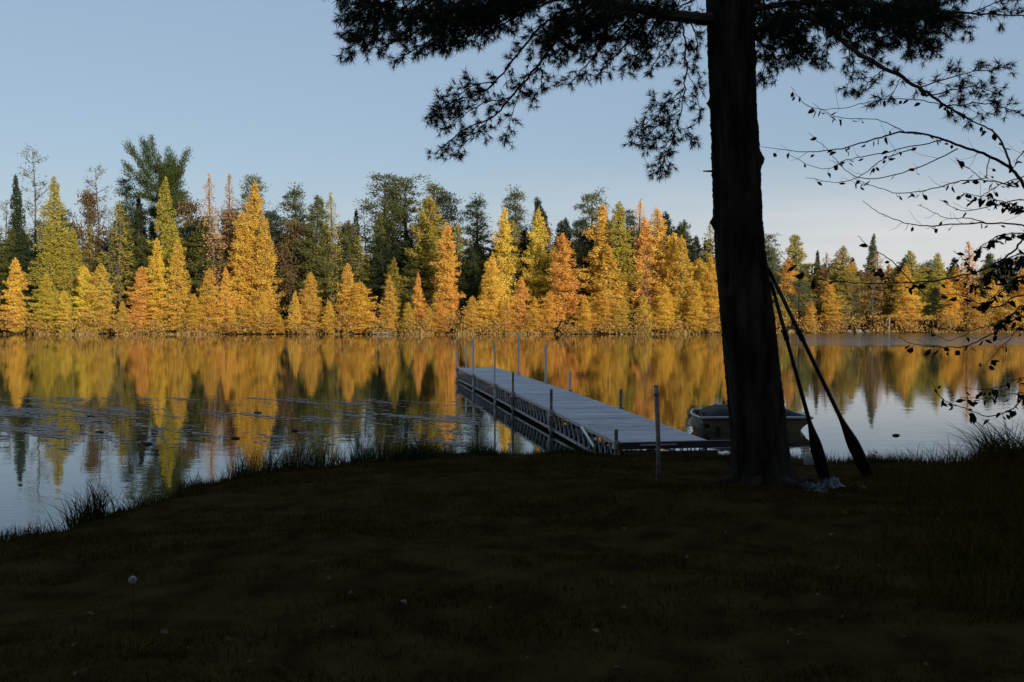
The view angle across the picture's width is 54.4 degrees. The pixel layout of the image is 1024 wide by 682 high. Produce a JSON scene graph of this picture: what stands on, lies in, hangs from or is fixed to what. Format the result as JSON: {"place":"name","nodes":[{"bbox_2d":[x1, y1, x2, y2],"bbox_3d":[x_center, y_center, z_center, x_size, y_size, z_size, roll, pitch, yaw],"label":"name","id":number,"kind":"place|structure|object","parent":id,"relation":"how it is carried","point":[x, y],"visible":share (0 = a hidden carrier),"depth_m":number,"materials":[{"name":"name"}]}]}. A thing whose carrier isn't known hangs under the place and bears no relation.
{"place":"outdoors","nodes":[
{"label":"outdoors","id":0,"kind":"place"},
{"bbox_2d":[0,306,1023,681],"bbox_3d":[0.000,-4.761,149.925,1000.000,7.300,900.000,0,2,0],"label":"ground","id":1,"kind":"structure","parent":0,"point":[840,636],"depth_m":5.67,"materials":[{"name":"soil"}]},
{"bbox_2d":[0,257,31,332],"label":"tamarack","id":2,"kind":"object","parent":1,"relation":"on","point":[13,305],"visible":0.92,"depth_m":89.05,"materials":[{"name":"yellow plant"}]},
{"bbox_2d":[3,173,34,324],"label":"spruce tree","id":3,"kind":"object","parent":1,"relation":"on","point":[17,220],"visible":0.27,"depth_m":99.56,"materials":[{"name":"green plant"}]},
{"bbox_2d":[0,230,42,327],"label":"pine tree","id":4,"kind":"object","parent":1,"relation":"on","point":[22,260],"visible":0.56,"depth_m":95.29,"materials":[{"name":"green plant"}]},
{"bbox_2d":[4,142,56,320],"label":"bare tree","id":5,"kind":"object","parent":1,"relation":"on","point":[34,185],"visible":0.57,"depth_m":100.67,"materials":[{"name":"grey plant"}]},
{"bbox_2d":[16,220,47,321],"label":"pine tree","id":6,"kind":"object","parent":1,"relation":"on","point":[33,250],"visible":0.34,"depth_m":95.34,"materials":[{"name":"green plant"}]},
{"bbox_2d":[0,514,72,542],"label":"sedge tuft","id":7,"kind":"object","parent":1,"relation":"on","point":[29,532],"visible":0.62,"depth_m":7.71,"materials":[{"name":"green plant"}]},
{"bbox_2d":[23,274,61,332],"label":"tamarack","id":8,"kind":"object","parent":1,"relation":"on","point":[45,291],"visible":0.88,"depth_m":88.82,"materials":[{"name":"yellow plant"}]},
{"bbox_2d":[24,221,73,321],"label":"tamarack","id":9,"kind":"object","parent":1,"relation":"on","point":[46,243],"visible":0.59,"depth_m":92.89,"materials":[{"name":"yellow plant"}]},
{"bbox_2d":[26,176,76,328],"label":"tamarack","id":10,"kind":"object","parent":1,"relation":"on","point":[50,207],"visible":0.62,"depth_m":93.67,"materials":[{"name":"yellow plant"}]},
{"bbox_2d":[53,290,79,333],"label":"tamarack","id":11,"kind":"object","parent":1,"relation":"on","point":[64,300],"visible":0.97,"depth_m":88.57,"materials":[{"name":"yellow plant"}]},
{"bbox_2d":[51,228,87,329],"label":"tamarack","id":12,"kind":"object","parent":1,"relation":"on","point":[72,262],"visible":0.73,"depth_m":93.30,"materials":[{"name":"yellow plant"}]},
{"bbox_2d":[38,473,131,530],"bbox_3d":[-3.769,1.484,8.722,0.952,0.705,1.084,2,2,43],"label":"sedge tuft","id":13,"kind":"object","parent":1,"relation":"on","point":[89,512],"visible":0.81,"depth_m":8.65,"materials":[{"name":"green plant"}]},
{"bbox_2d":[65,185,113,302],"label":"leafy tree","id":14,"kind":"object","parent":1,"relation":"on","point":[88,197],"visible":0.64,"depth_m":96.75,"materials":[{"name":"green plant"}]},
{"bbox_2d":[70,266,110,332],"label":"tamarack","id":15,"kind":"object","parent":1,"relation":"on","point":[82,301],"visible":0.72,"depth_m":89.43,"materials":[{"name":"yellow plant"}]},
{"bbox_2d":[77,263,117,332],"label":"tamarack","id":16,"kind":"object","parent":1,"relation":"on","point":[100,305],"visible":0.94,"depth_m":88.76,"materials":[{"name":"yellow plant"}]},
{"bbox_2d":[97,200,138,328],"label":"tamarack","id":17,"kind":"object","parent":1,"relation":"on","point":[118,281],"visible":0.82,"depth_m":93.72,"materials":[{"name":"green plant"}]},
{"bbox_2d":[103,213,141,319],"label":"tree","id":18,"kind":"object","parent":1,"relation":"on","point":[131,232],"visible":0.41,"depth_m":96.09,"materials":[{"name":"green plant"}]},
{"bbox_2d":[110,176,145,306],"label":"tree","id":19,"kind":"object","parent":1,"relation":"on","point":[126,195],"visible":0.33,"depth_m":100.39,"materials":[{"name":"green plant"}]},
{"bbox_2d":[113,206,160,284],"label":"tree","id":20,"kind":"object","parent":1,"relation":"on","point":[137,214],"visible":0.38,"depth_m":97.46,"materials":[{"name":"green plant"}]},
{"bbox_2d":[122,235,153,323],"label":"pine tree","id":21,"kind":"object","parent":1,"relation":"on","point":[140,246],"visible":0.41,"depth_m":95.70,"materials":[{"name":"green plant"}]},
{"bbox_2d":[123,266,158,332],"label":"tamarack","id":22,"kind":"object","parent":1,"relation":"on","point":[140,307],"visible":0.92,"depth_m":89.52,"materials":[{"name":"orange plant"}]},
{"bbox_2d":[120,134,192,323],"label":"pine tree","id":23,"kind":"object","parent":1,"relation":"on","point":[173,172],"visible":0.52,"depth_m":97.95,"materials":[{"name":"green plant"}]},
{"bbox_2d":[143,238,176,331],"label":"tamarack","id":24,"kind":"object","parent":1,"relation":"on","point":[157,296],"visible":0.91,"depth_m":89.59,"materials":[{"name":"yellow plant"}]},
{"bbox_2d":[146,176,195,328],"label":"tamarack","id":25,"kind":"object","parent":1,"relation":"on","point":[166,240],"visible":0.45,"depth_m":93.63,"materials":[{"name":"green plant"}]},
{"bbox_2d":[156,239,195,331],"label":"tamarack","id":26,"kind":"object","parent":1,"relation":"on","point":[179,307],"visible":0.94,"depth_m":89.45,"materials":[{"name":"yellow plant"}]},
{"bbox_2d":[159,193,204,318],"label":"leafy tree","id":27,"kind":"object","parent":1,"relation":"on","point":[185,207],"visible":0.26,"depth_m":97.56,"materials":[{"name":"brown plant"}]},
{"bbox_2d":[176,217,227,323],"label":"pine tree","id":28,"kind":"object","parent":1,"relation":"on","point":[199,259],"visible":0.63,"depth_m":94.23,"materials":[{"name":"green plant"}]},
{"bbox_2d":[188,173,230,326],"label":"tamarack","id":29,"kind":"object","parent":1,"relation":"on","point":[210,227],"visible":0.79,"depth_m":94.21,"materials":[{"name":"orange plant"}]},
{"bbox_2d":[195,268,229,331],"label":"tamarack","id":30,"kind":"object","parent":1,"relation":"on","point":[210,306],"visible":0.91,"depth_m":88.96,"materials":[{"name":"orange plant"}]},
{"bbox_2d":[214,268,238,330],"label":"tamarack","id":31,"kind":"object","parent":1,"relation":"on","point":[225,278],"visible":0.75,"depth_m":90.22,"materials":[{"name":"orange plant"}]},
{"bbox_2d":[217,174,240,325],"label":"tamarack","id":32,"kind":"object","parent":1,"relation":"on","point":[231,221],"visible":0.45,"depth_m":95.12,"materials":[{"name":"orange plant"}]},
{"bbox_2d":[225,210,261,329],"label":"tamarack","id":33,"kind":"object","parent":1,"relation":"on","point":[241,224],"visible":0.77,"depth_m":92.28,"materials":[{"name":"yellow plant"}]},
{"bbox_2d":[231,180,275,328],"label":"tamarack","id":34,"kind":"object","parent":1,"relation":"on","point":[255,207],"visible":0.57,"depth_m":92.77,"materials":[{"name":"yellow plant"}]},
{"bbox_2d":[235,173,274,322],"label":"pine tree","id":35,"kind":"object","parent":1,"relation":"on","point":[248,184],"visible":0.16,"depth_m":101.65,"materials":[{"name":"green plant"}]},
{"bbox_2d":[242,217,289,327],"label":"tamarack","id":36,"kind":"object","parent":1,"relation":"on","point":[264,243],"visible":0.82,"depth_m":91.90,"materials":[{"name":"yellow plant"}]},
{"bbox_2d":[263,213,299,325],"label":"pine tree","id":37,"kind":"object","parent":1,"relation":"on","point":[276,229],"visible":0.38,"depth_m":97.56,"materials":[{"name":"green plant"}]},
{"bbox_2d":[270,181,313,318],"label":"pine tree","id":38,"kind":"object","parent":1,"relation":"on","point":[294,206],"visible":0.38,"depth_m":99.51,"materials":[{"name":"green plant"}]},
{"bbox_2d":[272,216,318,324],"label":"leafy tree","id":39,"kind":"object","parent":1,"relation":"on","point":[294,229],"visible":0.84,"depth_m":95.64,"materials":[{"name":"green plant"}]},
{"bbox_2d":[297,272,327,330],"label":"tamarack","id":40,"kind":"object","parent":1,"relation":"on","point":[309,294],"visible":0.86,"depth_m":89.16,"materials":[{"name":"orange plant"}]},
{"bbox_2d":[292,195,338,316],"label":"pine tree","id":41,"kind":"object","parent":1,"relation":"on","point":[321,262],"visible":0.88,"depth_m":94.61,"materials":[{"name":"green plant"}]},
{"bbox_2d":[314,191,348,317],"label":"tamarack","id":42,"kind":"object","parent":1,"relation":"on","point":[331,228],"visible":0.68,"depth_m":96.18,"materials":[{"name":"green plant"}]},
{"bbox_2d":[327,220,361,309],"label":"pine tree","id":43,"kind":"object","parent":1,"relation":"on","point":[348,247],"visible":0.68,"depth_m":96.64,"materials":[{"name":"green plant"}]},
{"bbox_2d":[331,263,365,331],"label":"tamarack","id":44,"kind":"object","parent":1,"relation":"on","point":[348,282],"visible":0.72,"depth_m":89.56,"materials":[{"name":"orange plant"}]},
{"bbox_2d":[342,282,386,332],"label":"tamarack","id":45,"kind":"object","parent":1,"relation":"on","point":[361,326],"visible":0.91,"depth_m":88.64,"materials":[{"name":"orange plant"}]},
{"bbox_2d":[357,210,398,324],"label":"pine tree","id":46,"kind":"object","parent":1,"relation":"on","point":[376,229],"visible":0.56,"depth_m":96.41,"materials":[{"name":"green plant"}]},
{"bbox_2d":[352,172,415,325],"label":"pine tree","id":47,"kind":"object","parent":1,"relation":"on","point":[387,202],"visible":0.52,"depth_m":98.54,"materials":[{"name":"green plant"}]},
{"bbox_2d":[364,233,404,326],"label":"pine tree","id":48,"kind":"object","parent":1,"relation":"on","point":[377,284],"visible":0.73,"depth_m":95.86,"materials":[{"name":"green plant"}]},
{"bbox_2d":[373,275,403,332],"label":"tamarack","id":49,"kind":"object","parent":1,"relation":"on","point":[389,307],"visible":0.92,"depth_m":89.26,"materials":[{"name":"orange plant"}]},
{"bbox_2d":[378,257,411,329],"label":"tamarack","id":50,"kind":"object","parent":1,"relation":"on","point":[395,280],"visible":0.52,"depth_m":93.08,"materials":[{"name":"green plant"}]},
{"bbox_2d":[366,173,431,322],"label":"pine tree","id":51,"kind":"object","parent":1,"relation":"on","point":[406,234],"visible":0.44,"depth_m":99.22,"materials":[{"name":"green plant"}]},
{"bbox_2d":[395,246,429,328],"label":"pine tree","id":52,"kind":"object","parent":1,"relation":"on","point":[410,275],"visible":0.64,"depth_m":94.08,"materials":[{"name":"green plant"}]},
{"bbox_2d":[401,195,455,323],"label":"pine tree","id":53,"kind":"object","parent":1,"relation":"on","point":[432,230],"visible":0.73,"depth_m":94.64,"materials":[{"name":"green plant"}]},
{"bbox_2d":[426,221,466,330],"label":"tamarack","id":54,"kind":"object","parent":1,"relation":"on","point":[448,273],"visible":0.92,"depth_m":90.49,"materials":[{"name":"orange plant"}]},
{"bbox_2d":[432,188,467,324],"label":"pine tree","id":55,"kind":"object","parent":1,"relation":"on","point":[449,205],"visible":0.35,"depth_m":99.81,"materials":[{"name":"green plant"}]},
{"bbox_2d":[453,245,487,326],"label":"pine tree","id":56,"kind":"object","parent":1,"relation":"on","point":[470,289],"visible":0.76,"depth_m":93.65,"materials":[{"name":"green plant"}]},
{"bbox_2d":[456,193,493,323],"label":"pine tree","id":57,"kind":"object","parent":1,"relation":"on","point":[476,235],"visible":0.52,"depth_m":99.46,"materials":[{"name":"green plant"}]},
{"bbox_2d":[474,257,515,331],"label":"tamarack","id":58,"kind":"object","parent":1,"relation":"on","point":[492,287],"visible":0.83,"depth_m":89.81,"materials":[{"name":"yellow plant"}]},
{"bbox_2d":[0,419,998,542],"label":"bank grass","id":59,"kind":"structure","parent":1,"relation":"on","point":[422,453],"depth_m":11.52,"materials":[{"name":"green plant"}]},
{"bbox_2d":[479,207,525,316],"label":"tamarack","id":60,"kind":"object","parent":1,"relation":"on","point":[503,239],"visible":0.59,"depth_m":95.07,"materials":[{"name":"yellow plant"}]},
{"bbox_2d":[0,226,1020,324],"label":"background wood","id":61,"kind":"object","parent":1,"relation":"on","point":[336,312],"visible":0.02,"depth_m":105.99,"materials":[{"name":"green plant"}]},
{"bbox_2d":[489,184,532,324],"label":"pine tree","id":62,"kind":"object","parent":1,"relation":"on","point":[513,207],"visible":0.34,"depth_m":99.72,"materials":[{"name":"green plant"}]},
{"bbox_2d":[0,307,1023,333],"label":"undergrowth","id":63,"kind":"object","parent":1,"relation":"on","point":[497,327],"visible":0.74,"depth_m":88.18,"materials":[{"name":"brown plant"}]},
{"bbox_2d":[6,326,1022,334],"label":"shore reeds","id":64,"kind":"object","parent":1,"relation":"on","point":[513,333],"visible":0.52,"depth_m":87.38,"materials":[{"name":"brown plant"}]},
{"bbox_2d":[509,276,532,331],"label":"tamarack","id":65,"kind":"object","parent":1,"relation":"on","point":[520,302],"visible":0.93,"depth_m":89.36,"materials":[{"name":"orange plant"}]},
{"bbox_2d":[514,209,550,318],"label":"tamarack","id":66,"kind":"object","parent":1,"relation":"on","point":[527,276],"visible":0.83,"depth_m":94.56,"materials":[{"name":"yellow plant"}]},
{"bbox_2d":[534,291,563,332],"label":"tamarack","id":67,"kind":"object","parent":1,"relation":"on","point":[547,310],"visible":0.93,"depth_m":88.88,"materials":[{"name":"orange plant"}]},
{"bbox_2d":[538,233,587,330],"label":"tamarack","id":68,"kind":"object","parent":1,"relation":"on","point":[558,273],"visible":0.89,"depth_m":90.79,"materials":[{"name":"orange plant"}]},
{"bbox_2d":[565,215,594,326],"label":"pine tree","id":69,"kind":"object","parent":1,"relation":"on","point":[580,223],"visible":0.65,"depth_m":95.36,"materials":[{"name":"green plant"}]},
{"bbox_2d":[567,186,610,307],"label":"pine tree","id":70,"kind":"object","parent":1,"relation":"on","point":[589,210],"visible":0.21,"depth_m":100.44,"materials":[{"name":"green plant"}]},
{"bbox_2d":[575,203,623,318],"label":"tamarack","id":71,"kind":"object","parent":1,"relation":"on","point":[600,228],"visible":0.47,"depth_m":93.54,"materials":[{"name":"yellow plant"}]},
{"bbox_2d":[587,291,618,331],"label":"tamarack","id":72,"kind":"object","parent":1,"relation":"on","point":[603,298],"visible":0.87,"depth_m":89.45,"materials":[{"name":"plant"}]},
{"bbox_2d":[585,246,630,329],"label":"tamarack","id":73,"kind":"object","parent":1,"relation":"on","point":[609,283],"visible":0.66,"depth_m":91.89,"materials":[{"name":"yellow plant"}]},
{"bbox_2d":[583,201,647,317],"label":"tamarack","id":74,"kind":"object","parent":1,"relation":"on","point":[619,242],"visible":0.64,"depth_m":92.86,"materials":[{"name":"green plant"}]},
{"bbox_2d":[624,217,668,320],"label":"tamarack","id":75,"kind":"object","parent":1,"relation":"on","point":[642,238],"visible":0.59,"depth_m":92.92,"materials":[{"name":"orange plant"}]},
{"bbox_2d":[632,207,682,327],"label":"tamarack","id":76,"kind":"object","parent":1,"relation":"on","point":[657,233],"visible":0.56,"depth_m":92.74,"materials":[{"name":"plant"}]},
{"bbox_2d":[654,385,660,483],"bbox_3d":[1.330,1.006,9.133,0.068,1.205,0.049,0,2,0],"label":"metal pipe","id":77,"kind":"object","parent":1,"relation":"on","point":[658,440],"visible":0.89,"depth_m":9.11,"materials":[{"name":"grey metal"}]},
{"bbox_2d":[647,285,679,332],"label":"tamarack","id":78,"kind":"object","parent":1,"relation":"on","point":[665,303],"visible":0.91,"depth_m":89.32,"materials":[{"name":"yellow plant"}]},
{"bbox_2d":[322,0,1023,491],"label":"white pine","id":79,"kind":"object","parent":1,"relation":"on","point":[738,32],"visible":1,"depth_m":9.09,"materials":[{"name":"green plant"}]},
{"bbox_2d":[654,232,694,320],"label":"tamarack","id":80,"kind":"object","parent":1,"relation":"on","point":[672,245],"visible":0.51,"depth_m":91.62,"materials":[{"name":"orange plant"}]},
{"bbox_2d":[657,235,701,329],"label":"tamarack","id":81,"kind":"object","parent":1,"relation":"on","point":[685,280],"visible":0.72,"depth_m":90.50,"materials":[{"name":"yellow plant"}]},
{"bbox_2d":[683,280,710,332],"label":"tamarack","id":82,"kind":"object","parent":1,"relation":"on","point":[697,312],"visible":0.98,"depth_m":89.05,"materials":[{"name":"yellow plant"}]},
{"bbox_2d":[690,252,720,331],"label":"tamarack","id":83,"kind":"object","parent":1,"relation":"on","point":[709,290],"visible":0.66,"depth_m":90.36,"materials":[{"name":"yellow plant"}]},
{"bbox_2d":[772,257,807,327],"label":"tamarack","id":84,"kind":"object","parent":1,"relation":"on","point":[788,280],"visible":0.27,"depth_m":100.02,"materials":[{"name":"plant"}]},
{"bbox_2d":[770,281,828,477],"bbox_3d":[2.811,0.414,9.751,0.126,2.195,0.076,-18,18,6],"label":"oar","id":85,"kind":"object","parent":1,"relation":"on","point":[819,458],"visible":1,"depth_m":9.86,"materials":[{"name":"brown wood"}]},
{"bbox_2d":[782,278,816,327],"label":"leafy tree","id":86,"kind":"object","parent":1,"relation":"on","point":[798,285],"visible":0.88,"depth_m":95.63,"materials":[{"name":"green plant"}]},
{"bbox_2d":[778,234,830,311],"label":"pine tree","id":87,"kind":"object","parent":1,"relation":"on","point":[798,252],"visible":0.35,"depth_m":104.92,"materials":[{"name":"green plant"}]},
{"bbox_2d":[767,267,872,477],"bbox_3d":[2.991,0.340,9.654,0.126,2.470,0.076,-28,16,9],"label":"oar","id":88,"kind":"object","parent":1,"relation":"on","point":[859,457],"visible":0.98,"depth_m":9.76,"materials":[{"name":"brown wood"}]},
{"bbox_2d":[818,280,846,330],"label":"tamarack","id":89,"kind":"object","parent":1,"relation":"on","point":[831,311],"visible":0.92,"depth_m":95.08,"materials":[{"name":"yellow plant"}]},
{"bbox_2d":[818,245,881,326],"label":"tamarack","id":90,"kind":"object","parent":1,"relation":"on","point":[844,287],"visible":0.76,"depth_m":100.27,"materials":[{"name":"green plant"}]},
{"bbox_2d":[872,265,901,326],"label":"tamarack","id":91,"kind":"object","parent":1,"relation":"on","point":[894,272],"visible":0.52,"depth_m":102.49,"materials":[{"name":"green plant"}]},
{"bbox_2d":[760,84,1023,424],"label":"young tree","id":92,"kind":"object","parent":1,"relation":"on","point":[983,307],"visible":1,"depth_m":5.11,"materials":[{"name":"black plant"}]},
{"bbox_2d":[884,266,936,330],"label":"tamarack","id":93,"kind":"object","parent":1,"relation":"on","point":[905,298],"visible":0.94,"depth_m":95.54,"materials":[{"name":"yellow plant"}]},
{"bbox_2d":[890,250,935,327],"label":"tamarack","id":94,"kind":"object","parent":1,"relation":"on","point":[915,270],"visible":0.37,"depth_m":100.77,"materials":[{"name":"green plant"}]},
{"bbox_2d":[920,253,958,327],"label":"tamarack","id":95,"kind":"object","parent":1,"relation":"on","point":[940,264],"visible":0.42,"depth_m":100.72,"materials":[{"name":"green plant"}]},
{"bbox_2d":[929,279,963,330],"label":"tamarack","id":96,"kind":"object","parent":1,"relation":"on","point":[947,290],"visible":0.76,"depth_m":96.52,"materials":[{"name":"orange plant"}]},
{"bbox_2d":[893,407,1023,463],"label":"sedge tuft","id":97,"kind":"object","parent":1,"relation":"on","point":[1000,435],"visible":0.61,"depth_m":11.39,"materials":[{"name":"green plant"}]},
{"bbox_2d":[955,241,983,326],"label":"tamarack","id":98,"kind":"object","parent":1,"relation":"on","point":[967,280],"visible":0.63,"depth_m":102.53,"materials":[{"name":"orange plant"}]},
{"bbox_2d":[969,279,1009,329],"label":"leafy tree","id":99,"kind":"object","parent":1,"relation":"on","point":[991,293],"visible":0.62,"depth_m":96.85,"materials":[{"name":"yellow plant"}]},
{"bbox_2d":[0,332,1023,536],"bbox_3d":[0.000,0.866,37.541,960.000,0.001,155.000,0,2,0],"label":"lake water","id":100,"kind":"structure","parent":0,"point":[880,386],"depth_m":24.24,"materials":[{"name":"blue liquid"}]},
{"bbox_2d":[0,397,483,450],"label":"floating weed","id":101,"kind":"object","parent":100,"relation":"on","point":[47,428],"visible":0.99,"depth_m":18.27,"materials":[{"name":"green plant"}]},
{"bbox_2d":[455,335,730,455],"bbox_3d":[0.562,1.303,20.541,1.579,2.619,16.797,0,2,-10],"label":"dock","id":102,"kind":"object","parent":100,"relation":"in","point":[619,428],"visible":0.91,"depth_m":15.86,"materials":[{"name":"metal"}]},
{"bbox_2d":[688,404,812,431],"bbox_3d":[3.992,1.323,17.031,1.909,0.563,1.678,0,2,0],"label":"rowing boat","id":103,"kind":"object","parent":100,"relation":"on","point":[713,418],"visible":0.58,"depth_m":16.26,"materials":[{"name":"plastic"}]},
{"bbox_2d":[0,0,1023,303],"label":"sky","id":104,"kind":"structure","parent":0,"point":[253,87],"materials":[{"name":"blue"}]},
{"bbox_2d":[828,430,1023,624],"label":"long grass","id":105,"kind":"structure","parent":0,"point":[1016,498],"depth_m":7.14,"materials":[{"name":"green plant"}]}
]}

